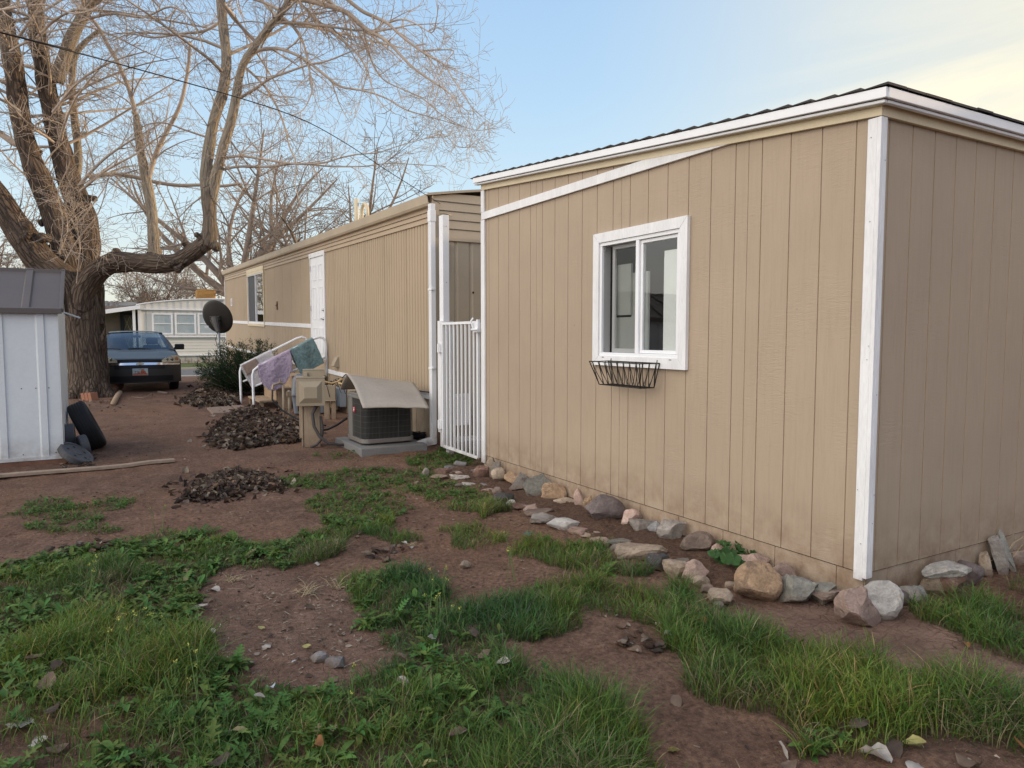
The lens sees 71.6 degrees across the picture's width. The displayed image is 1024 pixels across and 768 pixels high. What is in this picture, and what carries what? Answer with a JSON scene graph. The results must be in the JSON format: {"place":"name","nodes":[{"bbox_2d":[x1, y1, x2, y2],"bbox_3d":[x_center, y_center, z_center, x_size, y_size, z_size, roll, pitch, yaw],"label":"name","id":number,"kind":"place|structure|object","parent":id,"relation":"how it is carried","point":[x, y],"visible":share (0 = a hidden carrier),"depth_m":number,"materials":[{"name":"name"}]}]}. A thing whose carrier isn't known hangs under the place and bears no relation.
{"place":"outdoors","nodes":[
{"label":"outdoors","id":0,"kind":"place"},
{"bbox_2d":[67,362,222,369],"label":"lawn","id":1,"kind":"structure","parent":0,"point":[185,365],"depth_m":33.08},
{"bbox_2d":[226,90,436,261],"bbox_3d":[-9.946,-7.698,39.517,11.392,13.506,15.126,-2,4,-30],"label":"bare tree","id":2,"kind":"object","parent":1,"relation":"on","point":[292,231],"visible":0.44,"depth_m":36.36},
{"bbox_2d":[0,376,1023,767],"bbox_3d":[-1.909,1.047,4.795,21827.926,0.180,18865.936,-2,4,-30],"label":"ground","id":3,"kind":"structure","parent":0,"point":[688,728],"depth_m":3.85,"materials":[{"name":"soil"}]},
{"bbox_2d":[0,267,79,467],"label":"metal shed","id":4,"kind":"structure","parent":3,"relation":"on","point":[34,414],"depth_m":7.75,"materials":[{"name":"white metal"}]},
{"bbox_2d":[0,187,128,267],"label":"bare tree","id":5,"kind":"object","parent":3,"relation":"on","point":[9,260],"visible":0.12,"depth_m":33.43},
{"bbox_2d":[64,423,75,443],"bbox_3d":[-5.207,0.615,8.372,0.119,0.305,0.300,-2,4,-30],"label":"weight plate","id":6,"kind":"object","parent":3,"relation":"on","point":[70,434],"visible":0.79,"depth_m":8.26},
{"bbox_2d":[57,442,93,464],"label":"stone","id":7,"kind":"object","parent":3,"relation":"on","point":[73,453],"visible":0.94,"depth_m":7.92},
{"bbox_2d":[76,434,91,453],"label":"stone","id":8,"kind":"object","parent":3,"relation":"on","point":[82,441],"visible":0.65,"depth_m":8.20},
{"bbox_2d":[67,401,106,449],"bbox_3d":[-5.341,0.525,8.924,0.414,0.634,0.634,-2,4,-30],"label":"old tyre","id":9,"kind":"object","parent":3,"relation":"on","point":[83,418],"visible":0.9,"depth_m":8.69,"materials":[{"name":"rubber"}]},
{"bbox_2d":[0,458,174,477],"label":"plank","id":10,"kind":"object","parent":3,"relation":"on","point":[63,470],"visible":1,"depth_m":7.42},
{"bbox_2d":[105,602,134,663],"bbox_3d":[-1.668,1.070,3.018,0.117,0.301,0.104,-2,4,-30],"label":"flowering weed","id":11,"kind":"object","parent":3,"relation":"on","point":[121,628],"visible":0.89,"depth_m":3.02,"materials":[{"name":"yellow plant"}]},
{"bbox_2d":[105,305,139,335],"bbox_3d":[-19.506,-2.343,34.499,2.499,2.882,4.000,-2,4,-30],"label":"porch","id":12,"kind":"object","parent":3,"relation":"on","point":[121,318],"visible":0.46,"depth_m":34.30,"materials":[{"name":"white metal"}]},
{"bbox_2d":[120,312,137,332],"bbox_3d":[-18.599,-2.298,34.606,0.819,2.378,0.080,-2,4,-30],"label":"door","id":13,"kind":"structure","parent":12,"relation":"in","point":[126,321],"depth_m":34.50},
{"bbox_2d":[107,331,183,388],"bbox_3d":[-9.787,-0.662,18.474,2.160,1.450,4.743,-2,4,-30],"label":"parked car","id":14,"kind":"object","parent":3,"relation":"on","point":[129,352],"visible":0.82,"depth_m":16.90,"materials":[{"name":"paint"}]},
{"bbox_2d":[147,609,165,656],"bbox_3d":[-1.518,1.085,3.039,0.075,0.267,0.148,-2,4,-30],"label":"flowering weed","id":15,"kind":"object","parent":3,"relation":"on","point":[151,614],"visible":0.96,"depth_m":3.03,"materials":[{"name":"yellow plant"}]},
{"bbox_2d":[104,247,219,305],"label":"bare tree","id":16,"kind":"object","parent":3,"relation":"on","point":[142,297],"visible":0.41,"depth_m":51.17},
{"bbox_2d":[135,298,225,362],"bbox_3d":[-17.395,-2.973,40.769,7.728,3.298,12.160,-2,4,-30],"label":"white mobile home","id":17,"kind":"object","parent":3,"relation":"on","point":[179,321],"visible":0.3,"depth_m":34.69,"materials":[{"name":"metal"}]},
{"bbox_2d":[152,313,172,334],"bbox_3d":[-16.826,-2.889,34.179,0.903,1.010,0.049,-2,4,-30],"label":"window","id":18,"kind":"structure","parent":17,"relation":"in","point":[161,322],"depth_m":34.20,"materials":[{"name":"glass"}]},
{"bbox_2d":[175,313,195,334],"bbox_3d":[-15.945,-2.932,34.681,0.947,1.024,0.049,-2,4,-30],"label":"window","id":19,"kind":"structure","parent":17,"relation":"in","point":[185,323],"depth_m":34.68,"materials":[{"name":"glass"}]},
{"bbox_2d":[195,289,215,298],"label":"roof cooler","id":20,"kind":"object","parent":17,"relation":"on","point":[205,293],"visible":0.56,"depth_m":43.30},
{"bbox_2d":[197,313,216,334],"bbox_3d":[-15.059,-2.974,35.186,0.945,1.039,0.049,-2,4,-30],"label":"window","id":21,"kind":"structure","parent":17,"relation":"in","point":[201,323],"depth_m":35.07,"materials":[{"name":"glass"}]},
{"bbox_2d":[164,643,200,719],"bbox_3d":[-1.220,1.106,2.637,0.126,0.279,0.081,-2,4,-30],"label":"flowering weed","id":22,"kind":"object","parent":3,"relation":"on","point":[195,650],"visible":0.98,"depth_m":2.65,"materials":[{"name":"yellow plant"}]},
{"bbox_2d":[173,383,246,408],"bbox_3d":[-7.024,0.149,16.480,1.927,0.283,7.106,-2,4,-30],"label":"leaf pile","id":23,"kind":"object","parent":3,"relation":"on","point":[200,396],"visible":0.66,"depth_m":14.20,"materials":[{"name":"brown plant"}]},
{"bbox_2d":[207,406,224,414],"bbox_3d":[-5.315,0.492,12.715,0.212,0.070,1.191,-2,4,-27],"label":"paver","id":24,"kind":"object","parent":3,"relation":"on","point":[217,410],"visible":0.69,"depth_m":12.55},
{"bbox_2d":[202,300,232,363],"bbox_3d":[-7.170,-0.902,17.334,0.638,2.275,0.653,-2,4,-30],"label":"satellite dish","id":25,"kind":"object","parent":3,"relation":"on","point":[218,317],"visible":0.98,"depth_m":17.18,"materials":[{"name":"metal"}]},
{"bbox_2d":[82,77,355,300],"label":"bare tree","id":26,"kind":"object","parent":3,"relation":"on","point":[222,263],"visible":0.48,"depth_m":43.45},
{"bbox_2d":[137,465,303,508],"bbox_3d":[-2.793,0.929,6.860,1.476,0.186,1.814,-2,4,-30],"label":"leaf pile","id":27,"kind":"object","parent":3,"relation":"on","point":[227,483],"visible":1,"depth_m":6.52,"materials":[{"name":"brown plant"}]},
{"bbox_2d":[193,337,294,394],"bbox_3d":[-5.960,-0.434,15.728,2.105,1.383,2.299,-2,4,-30],"label":"juniper bush","id":28,"kind":"object","parent":3,"relation":"on","point":[227,378],"visible":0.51,"depth_m":15.41,"materials":[{"name":"green plant"}]},
{"bbox_2d":[187,404,325,450],"bbox_3d":[-4.053,0.590,10.921,1.921,0.302,4.439,-2,4,-30],"label":"leaf pile","id":29,"kind":"object","parent":3,"relation":"on","point":[248,426],"visible":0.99,"depth_m":9.76,"materials":[{"name":"brown plant"}]},
{"bbox_2d":[0,0,514,398],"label":"shade tree","id":30,"kind":"object","parent":3,"relation":"on","point":[71,236],"visible":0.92,"depth_m":14.24,"materials":[{"name":"brown plant"}]},
{"bbox_2d":[239,336,306,403],"bbox_3d":[-4.818,-0.279,14.423,1.397,1.396,0.046,-2,4,-30],"label":"handrail","id":31,"kind":"object","parent":3,"relation":"on","point":[274,349],"visible":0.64,"depth_m":14.15,"materials":[{"name":"white metal"}]},
{"bbox_2d":[240,349,273,387],"bbox_3d":[-5.044,-0.307,14.290,0.808,0.776,0.175,-2,4,-30],"label":"white mat","id":32,"kind":"object","parent":31,"relation":"hanging from","point":[247,367],"visible":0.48,"depth_m":14.17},
{"bbox_2d":[271,379,291,419],"bbox_3d":[-3.622,0.321,11.157,0.310,0.800,0.064,-3,5,-33],"label":"standpipe","id":33,"kind":"object","parent":3,"relation":"on","point":[288,393],"visible":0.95,"depth_m":11.17,"materials":[{"name":"metal"}]},
{"bbox_2d":[248,373,325,408],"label":"entry steps","id":34,"kind":"structure","parent":3,"relation":"on","point":[262,399],"depth_m":13.35,"materials":[{"name":"brown wood"}]},
{"bbox_2d":[251,336,327,404],"bbox_3d":[-4.123,-0.198,13.210,1.397,1.396,0.046,-2,4,-30],"label":"handrail","id":35,"kind":"object","parent":3,"relation":"on","point":[256,368],"visible":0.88,"depth_m":13.23,"materials":[{"name":"white metal"}]},
{"bbox_2d":[257,349,291,390],"bbox_3d":[-4.362,-0.263,13.067,0.614,0.762,0.173,-2,4,-30],"label":"purple mat","id":36,"kind":"object","parent":35,"relation":"hanging from","point":[273,369],"visible":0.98,"depth_m":13.02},
{"bbox_2d":[290,337,323,373],"bbox_3d":[-3.857,-0.526,13.339,0.619,0.705,0.175,-2,4,-30],"label":"teal mat","id":37,"kind":"object","parent":35,"relation":"hanging from","point":[306,354],"visible":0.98,"depth_m":13.28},
{"bbox_2d":[287,577,323,599],"bbox_3d":[-1.128,1.114,3.899,0.182,0.103,0.218,0,4,-5],"label":"straw tuft","id":38,"kind":"object","parent":3,"relation":"on","point":[310,590],"visible":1,"depth_m":3.89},
{"bbox_2d":[291,374,325,413],"bbox_3d":[-3.619,0.123,12.652,0.640,0.731,0.885,-1,4,-18],"label":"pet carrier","id":39,"kind":"object","parent":3,"relation":"on","point":[295,407],"visible":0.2,"depth_m":12.23,"materials":[{"name":"grey plastic"}]},
{"bbox_2d":[310,651,327,663],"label":"stone","id":40,"kind":"object","parent":3,"relation":"on","point":[319,657],"visible":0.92,"depth_m":3.09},
{"bbox_2d":[295,369,343,447],"bbox_3d":[-2.409,0.358,9.095,0.676,1.094,0.356,-1,4,-12],"label":"meter pedestal","id":41,"kind":"object","parent":3,"relation":"on","point":[310,392],"visible":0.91,"depth_m":8.98,"materials":[{"name":"beige metal"}]},
{"bbox_2d":[325,656,344,668],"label":"stone","id":42,"kind":"object","parent":3,"relation":"on","point":[331,662],"visible":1,"depth_m":3.06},
{"bbox_2d":[324,378,345,418],"bbox_3d":[-2.963,0.288,11.803,0.381,0.780,0.208,-1,4,-19],"label":"junction box","id":43,"kind":"object","parent":3,"relation":"on","point":[330,392],"visible":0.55,"depth_m":11.78,"materials":[{"name":"beige metal"}]},
{"bbox_2d":[221,189,481,445],"bbox_3d":[-4.036,-1.490,17.797,4.020,4.622,18.390,-2,4,-30],"label":"mobile home","id":44,"kind":"object","parent":3,"relation":"on","point":[361,295],"visible":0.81,"depth_m":11.01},
{"bbox_2d":[0,32,439,203],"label":"overhead line","id":45,"kind":"object","parent":44,"relation":"attached to","point":[54,46],"visible":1,"depth_m":7.05,"materials":[{"name":"black metal"}]},
{"bbox_2d":[246,265,264,326],"bbox_3d":[-7.117,-2.419,19.782,0.102,1.675,2.510,-2,4,-30],"label":"window","id":46,"kind":"structure","parent":44,"relation":"in","point":[255,276],"depth_m":19.73,"materials":[{"name":"glass"}]},
{"bbox_2d":[310,255,324,359],"bbox_3d":[-3.854,-1.502,14.018,0.065,2.021,0.987,-2,4,-30],"label":"door","id":47,"kind":"structure","parent":44,"relation":"in","point":[317,286],"depth_m":14.00,"materials":[{"name":"white metal"}]},
{"bbox_2d":[455,393,468,425],"bbox_3d":[-0.673,0.335,9.341,0.285,0.432,0.016,-2,4,-30],"label":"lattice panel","id":48,"kind":"object","parent":44,"relation":"attached to","point":[463,408],"visible":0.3,"depth_m":9.36,"materials":[{"name":"white metal"}]},
{"bbox_2d":[335,437,426,456],"bbox_3d":[-1.702,0.785,9.145,0.850,0.120,1.120,-2,4,-30],"label":"concrete pad","id":49,"kind":"object","parent":3,"relation":"on","point":[363,450],"visible":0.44,"depth_m":8.72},
{"bbox_2d":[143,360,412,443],"bbox_3d":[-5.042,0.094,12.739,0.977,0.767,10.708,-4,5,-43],"label":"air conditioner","id":50,"kind":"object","parent":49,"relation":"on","point":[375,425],"visible":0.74,"depth_m":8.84,"materials":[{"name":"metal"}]},
{"bbox_2d":[340,374,428,408],"bbox_3d":[-1.617,0.073,8.901,0.913,0.368,1.470,-1,4,-19],"label":"cover board","id":51,"kind":"object","parent":50,"relation":"on","point":[372,392],"visible":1,"depth_m":8.64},
{"bbox_2d":[424,568,448,620],"bbox_3d":[-0.396,1.052,3.537,0.076,0.266,0.192,3,5,33],"label":"flowering weed","id":52,"kind":"object","parent":3,"relation":"on","point":[431,595],"visible":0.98,"depth_m":3.55,"materials":[{"name":"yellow plant"}]},
{"bbox_2d":[437,215,453,454],"bbox_3d":[-0.785,-0.513,8.434,0.195,2.930,0.150,-2,4,-30],"label":"gate post","id":53,"kind":"object","parent":3,"relation":"on","point":[444,264],"visible":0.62,"depth_m":8.35,"materials":[{"name":"white metal"}]},
{"bbox_2d":[437,318,480,458],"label":"gate","id":54,"kind":"structure","parent":53,"relation":"attached to","point":[475,326],"depth_m":7.88,"materials":[{"name":"white metal"}]},
{"bbox_2d":[456,435,476,450],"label":"concrete block","id":55,"kind":"structure","parent":3,"relation":"on","point":[467,442],"depth_m":8.88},
{"bbox_2d":[473,465,488,477],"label":"stone","id":56,"kind":"object","parent":3,"relation":"on","point":[480,470],"visible":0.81,"depth_m":7.11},
{"bbox_2d":[491,467,505,480],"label":"stone","id":57,"kind":"object","parent":3,"relation":"on","point":[498,474],"visible":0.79,"depth_m":6.94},
{"bbox_2d":[493,493,513,502],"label":"stone","id":58,"kind":"object","parent":3,"relation":"on","point":[503,495],"visible":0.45,"depth_m":6.01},
{"bbox_2d":[504,471,517,483],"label":"stone","id":59,"kind":"object","parent":3,"relation":"on","point":[510,476],"visible":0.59,"depth_m":6.78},
{"bbox_2d":[0,446,1023,767],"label":"grass","id":60,"kind":"structure","parent":3,"relation":"on","point":[592,718],"depth_m":2.88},
{"bbox_2d":[35,671,55,689],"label":"dead leaf","id":61,"kind":"object","parent":60,"relation":"on","point":[50,675],"visible":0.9,"depth_m":2.76,"materials":[{"name":"brown plant"}]},
{"bbox_2d":[849,718,868,727],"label":"dead leaf","id":62,"kind":"object","parent":60,"relation":"on","point":[858,723],"visible":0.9,"depth_m":2.54,"materials":[{"name":"brown plant"}]},
{"bbox_2d":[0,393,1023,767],"bbox_3d":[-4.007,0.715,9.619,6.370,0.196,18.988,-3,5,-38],"label":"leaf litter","id":63,"kind":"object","parent":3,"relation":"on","point":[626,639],"visible":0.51,"depth_m":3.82,"materials":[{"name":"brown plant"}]},
{"bbox_2d":[0,447,1023,767],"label":"weeds","id":64,"kind":"object","parent":3,"relation":"on","point":[432,651],"visible":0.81,"depth_m":3.18,"materials":[{"name":"green plant"}]},
{"bbox_2d":[207,751,229,766],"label":"dead leaf","id":65,"kind":"object","parent":64,"relation":"on","point":[218,759],"visible":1,"depth_m":2.33,"materials":[{"name":"brown plant"}]},
{"bbox_2d":[509,472,528,489],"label":"stone","id":66,"kind":"object","parent":3,"relation":"on","point":[520,480],"visible":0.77,"depth_m":6.57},
{"bbox_2d":[522,473,551,495],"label":"stone","id":67,"kind":"object","parent":3,"relation":"on","point":[532,485],"visible":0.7,"depth_m":6.24,"materials":[{"name":"stone"}]},
{"bbox_2d":[524,508,553,516],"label":"stone","id":68,"kind":"object","parent":3,"relation":"on","point":[529,512],"visible":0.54,"depth_m":5.54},
{"bbox_2d":[530,512,557,523],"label":"stone","id":69,"kind":"object","parent":3,"relation":"on","point":[541,518],"visible":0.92,"depth_m":5.31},
{"bbox_2d":[541,483,566,498],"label":"stone","id":70,"kind":"object","parent":3,"relation":"on","point":[553,490],"visible":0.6,"depth_m":6.09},
{"bbox_2d":[546,517,579,530],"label":"stone","id":71,"kind":"object","parent":3,"relation":"on","point":[564,523],"visible":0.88,"depth_m":5.17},
{"bbox_2d":[567,526,588,535],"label":"stone","id":72,"kind":"object","parent":3,"relation":"on","point":[576,530],"visible":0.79,"depth_m":5.04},
{"bbox_2d":[573,488,583,505],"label":"stone","id":73,"kind":"object","parent":3,"relation":"on","point":[578,497],"visible":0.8,"depth_m":5.86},
{"bbox_2d":[584,494,625,518],"bbox_3d":[0.710,0.950,5.367,0.310,0.230,0.241,-2,4,-30],"label":"stone","id":74,"kind":"object","parent":3,"relation":"on","point":[600,506],"visible":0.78,"depth_m":5.29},
{"bbox_2d":[621,509,641,523],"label":"stone","id":75,"kind":"object","parent":3,"relation":"on","point":[631,513],"visible":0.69,"depth_m":5.21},
{"bbox_2d":[615,542,667,559],"bbox_3d":[0.825,1.066,4.525,0.338,0.081,0.178,1,4,11],"label":"stone","id":76,"kind":"object","parent":3,"relation":"on","point":[635,551],"visible":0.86,"depth_m":4.48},
{"bbox_2d":[628,518,654,530],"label":"stone","id":77,"kind":"object","parent":3,"relation":"on","point":[639,524],"visible":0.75,"depth_m":5.08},
{"bbox_2d":[646,552,669,570],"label":"stone","id":78,"kind":"object","parent":3,"relation":"on","point":[660,557],"visible":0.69,"depth_m":4.28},
{"bbox_2d":[656,519,685,538],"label":"stone","id":79,"kind":"object","parent":3,"relation":"on","point":[669,529],"visible":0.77,"depth_m":4.79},
{"bbox_2d":[662,559,685,577],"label":"stone","id":80,"kind":"object","parent":3,"relation":"on","point":[676,566],"visible":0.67,"depth_m":4.14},
{"bbox_2d":[682,559,708,582],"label":"stone","id":81,"kind":"object","parent":3,"relation":"on","point":[693,565],"visible":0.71,"depth_m":4.06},
{"bbox_2d":[680,531,714,550],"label":"stone","id":82,"kind":"object","parent":3,"relation":"on","point":[699,540],"visible":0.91,"depth_m":4.54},
{"bbox_2d":[691,575,710,586],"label":"stone","id":83,"kind":"object","parent":3,"relation":"on","point":[700,578],"visible":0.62,"depth_m":3.98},
{"bbox_2d":[707,587,733,604],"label":"stone","id":84,"kind":"object","parent":3,"relation":"on","point":[726,594],"visible":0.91,"depth_m":3.75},
{"bbox_2d":[707,540,756,567],"bbox_3d":[1.353,1.044,4.354,0.346,0.117,0.332,-2,4,-30],"label":"mallow plant","id":85,"kind":"object","parent":3,"relation":"on","point":[726,555],"visible":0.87,"depth_m":4.29,"materials":[{"name":"green plant"}]},
{"bbox_2d":[470,81,1023,590],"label":"storage building","id":86,"kind":"structure","parent":3,"relation":"on","point":[836,395],"depth_m":4.23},
{"bbox_2d":[589,360,659,388],"bbox_3d":[0.814,-0.081,5.204,0.192,0.203,0.595,-2,4,-30],"label":"wire basket","id":87,"kind":"object","parent":86,"relation":"attached to","point":[628,385],"visible":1,"depth_m":5.15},
{"bbox_2d":[617,263,632,314],"bbox_3d":[0.870,-0.727,5.472,0.018,0.388,0.163,-2,4,-30],"label":"board","id":88,"kind":"object","parent":86,"relation":"attached to","point":[624,286],"visible":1,"depth_m":5.46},
{"bbox_2d":[616,317,634,352],"bbox_3d":[0.881,-0.365,5.486,0.018,0.300,0.253,-2,4,-30],"label":"board","id":89,"kind":"object","parent":86,"relation":"in","point":[625,332],"visible":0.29,"depth_m":5.47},
{"bbox_2d":[631,271,649,349],"bbox_3d":[0.968,-0.533,5.352,0.018,0.618,0.190,-2,4,-30],"label":"board","id":90,"kind":"object","parent":86,"relation":"in","point":[647,318],"visible":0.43,"depth_m":5.28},
{"bbox_2d":[592,215,690,369],"bbox_3d":[0.945,-0.639,5.223,0.103,1.030,1.052,-2,4,-30],"label":"window","id":91,"kind":"structure","parent":86,"relation":"in","point":[637,236],"depth_m":5.20,"materials":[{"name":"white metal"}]},
{"bbox_2d":[663,249,676,350],"bbox_3d":[1.155,-0.568,4.949,0.021,0.741,0.267,-2,4,-30],"label":"board","id":92,"kind":"object","parent":86,"relation":"in","point":[670,289],"visible":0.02,"depth_m":5.00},
{"bbox_2d":[743,553,769,562],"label":"stone","id":93,"kind":"object","parent":3,"relation":"on","point":[756,556],"visible":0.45,"depth_m":4.23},
{"bbox_2d":[733,560,782,601],"bbox_3d":[1.328,1.073,3.825,0.220,0.224,0.198,4,5,44],"label":"stone","id":94,"kind":"object","parent":3,"relation":"on","point":[758,580],"visible":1,"depth_m":3.79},
{"bbox_2d":[773,562,796,575],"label":"stone","id":95,"kind":"object","parent":3,"relation":"on","point":[782,569],"visible":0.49,"depth_m":4.02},
{"bbox_2d":[777,574,818,602],"bbox_3d":[1.520,1.102,3.820,0.177,0.154,0.186,-2,4,-30],"label":"stone","id":96,"kind":"object","parent":3,"relation":"on","point":[796,589],"visible":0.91,"depth_m":3.77,"materials":[{"name":"stone"}]},
{"bbox_2d":[812,582,836,604],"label":"stone","id":97,"kind":"object","parent":3,"relation":"on","point":[825,586],"visible":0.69,"depth_m":3.79,"materials":[{"name":"stone"}]},
{"bbox_2d":[812,589,839,601],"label":"stone","id":98,"kind":"object","parent":3,"relation":"on","point":[830,595],"visible":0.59,"depth_m":3.76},
{"bbox_2d":[834,586,880,626],"bbox_3d":[1.716,1.109,3.539,0.235,0.213,0.168,-2,4,-30],"label":"stone","id":99,"kind":"object","parent":3,"relation":"on","point":[854,606],"visible":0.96,"depth_m":3.50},
{"bbox_2d":[859,742,892,762],"bbox_3d":[1.230,1.254,2.400,0.064,0.076,0.118,-2,4,-30],"label":"dead leaf","id":100,"kind":"object","parent":3,"relation":"on","point":[882,752],"visible":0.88,"depth_m":2.39,"materials":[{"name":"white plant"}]},
{"bbox_2d":[864,580,903,620],"bbox_3d":[1.886,1.106,3.629,0.185,0.211,0.181,-2,4,-30],"label":"stone","id":101,"kind":"object","parent":3,"relation":"on","point":[886,597],"visible":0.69,"depth_m":3.59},
{"bbox_2d":[886,739,902,757],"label":"dead leaf","id":102,"kind":"object","parent":3,"relation":"on","point":[896,748],"visible":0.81,"depth_m":2.43,"materials":[{"name":"brown plant"}]},
{"bbox_2d":[899,585,922,603],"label":"stone","id":103,"kind":"object","parent":3,"relation":"on","point":[909,588],"visible":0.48,"depth_m":3.79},
{"bbox_2d":[902,734,925,745],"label":"dead leaf","id":104,"kind":"object","parent":3,"relation":"on","point":[918,740],"visible":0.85,"depth_m":2.46,"materials":[{"name":"yellow plant"}]},
{"bbox_2d":[919,577,944,595],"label":"stone","id":105,"kind":"object","parent":3,"relation":"on","point":[928,584],"visible":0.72,"depth_m":3.90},
{"bbox_2d":[939,575,966,595],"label":"stone","id":106,"kind":"object","parent":3,"relation":"on","point":[948,581],"visible":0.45,"depth_m":3.87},
{"bbox_2d":[922,560,971,577],"bbox_3d":[2.380,1.019,3.892,0.238,0.074,0.187,-2,4,-30],"label":"stone","id":107,"kind":"object","parent":106,"relation":"on","point":[946,569],"visible":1,"depth_m":3.86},
{"bbox_2d":[955,752,982,767],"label":"dead leaf","id":108,"kind":"object","parent":3,"relation":"on","point":[963,761],"visible":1,"depth_m":2.36,"materials":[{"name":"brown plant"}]},
{"bbox_2d":[957,560,984,585],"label":"stone","id":109,"kind":"object","parent":3,"relation":"on","point":[976,574],"visible":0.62,"depth_m":4.03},
{"bbox_2d":[978,551,992,576],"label":"stone","id":110,"kind":"object","parent":3,"relation":"on","point":[984,561],"visible":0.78,"depth_m":4.20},
{"bbox_2d":[987,534,1008,574],"bbox_3d":[2.915,1.035,4.256,0.074,0.256,0.108,-2,4,-30],"label":"stone","id":111,"kind":"object","parent":3,"relation":"on","point":[999,556],"visible":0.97,"depth_m":4.24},
{"bbox_2d":[997,529,1015,571],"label":"stone","id":112,"kind":"object","parent":3,"relation":"on","point":[1001,535],"visible":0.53,"depth_m":4.29,"materials":[{"name":"stone"}]},
{"bbox_2d":[1011,550,1023,564],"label":"stone","id":113,"kind":"object","parent":3,"relation":"on","point":[1018,558],"visible":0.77,"depth_m":4.38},
{"bbox_2d":[0,0,1023,301],"label":"sky","id":114,"kind":"structure","parent":0,"point":[580,75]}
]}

